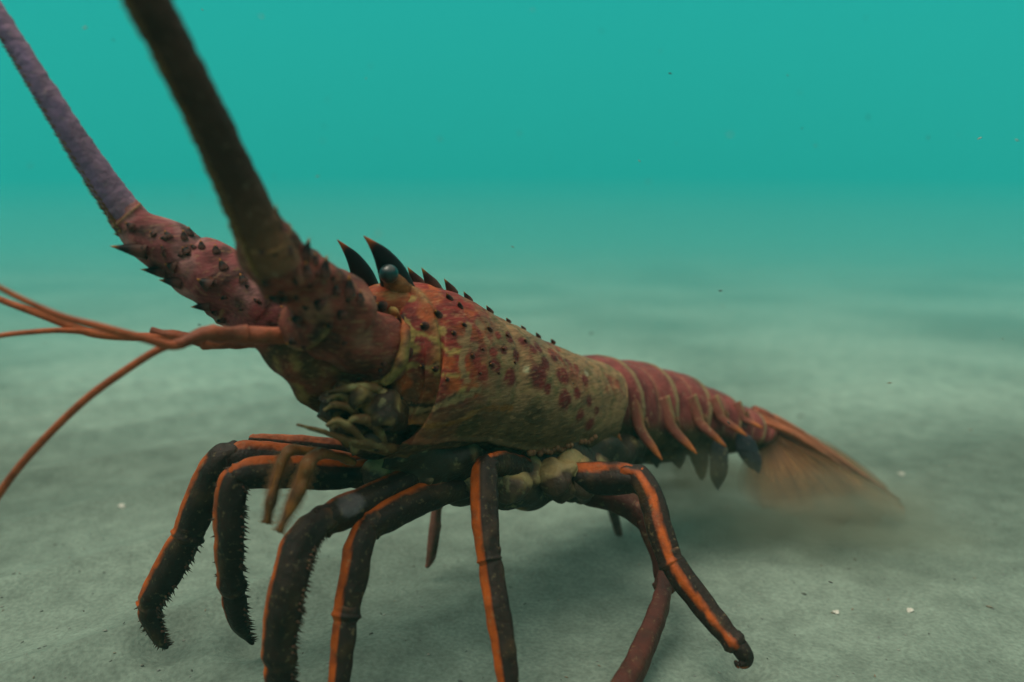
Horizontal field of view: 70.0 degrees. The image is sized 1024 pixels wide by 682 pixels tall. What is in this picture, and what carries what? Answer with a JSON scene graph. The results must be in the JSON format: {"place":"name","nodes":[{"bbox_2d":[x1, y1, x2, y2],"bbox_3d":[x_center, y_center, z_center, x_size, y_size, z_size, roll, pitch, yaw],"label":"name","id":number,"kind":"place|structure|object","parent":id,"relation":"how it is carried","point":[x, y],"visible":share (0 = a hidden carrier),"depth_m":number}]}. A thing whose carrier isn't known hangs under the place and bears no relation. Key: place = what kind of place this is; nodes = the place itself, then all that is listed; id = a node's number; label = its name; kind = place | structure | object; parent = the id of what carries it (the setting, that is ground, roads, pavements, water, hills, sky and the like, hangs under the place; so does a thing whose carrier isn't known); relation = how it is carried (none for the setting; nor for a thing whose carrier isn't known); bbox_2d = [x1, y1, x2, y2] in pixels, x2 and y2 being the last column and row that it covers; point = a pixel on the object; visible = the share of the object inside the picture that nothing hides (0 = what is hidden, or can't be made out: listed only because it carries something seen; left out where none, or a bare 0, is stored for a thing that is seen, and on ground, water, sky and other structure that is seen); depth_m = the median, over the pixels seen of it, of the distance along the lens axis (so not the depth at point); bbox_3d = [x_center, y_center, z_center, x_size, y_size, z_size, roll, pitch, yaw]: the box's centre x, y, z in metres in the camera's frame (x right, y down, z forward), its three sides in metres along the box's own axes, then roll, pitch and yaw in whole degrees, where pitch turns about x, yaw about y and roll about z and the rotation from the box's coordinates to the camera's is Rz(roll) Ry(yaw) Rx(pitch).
{"place":"outdoors","nodes":[
{"label":"outdoors","id":0,"kind":"place"},
{"bbox_2d":[0,220,1023,681],"bbox_3d":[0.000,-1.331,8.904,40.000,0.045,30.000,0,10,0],"label":"sand","id":1,"kind":"structure","parent":0,"point":[912,310],"depth_m":0.64},
{"bbox_2d":[0,0,900,681],"bbox_3d":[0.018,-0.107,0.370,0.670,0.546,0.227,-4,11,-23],"label":"spiny lobster","id":2,"kind":"object","parent":1,"relation":"on","point":[424,394],"visible":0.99,"depth_m":0.33},
{"bbox_2d":[0,0,1023,219],"label":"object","id":3,"kind":"structure","parent":0,"point":[586,103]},
{"bbox_2d":[29,9,1018,617],"bbox_3d":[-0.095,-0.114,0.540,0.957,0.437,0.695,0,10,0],"label":"suspended specks","id":4,"kind":"object","parent":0,"point":[513,247],"visible":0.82,"depth_m":0.37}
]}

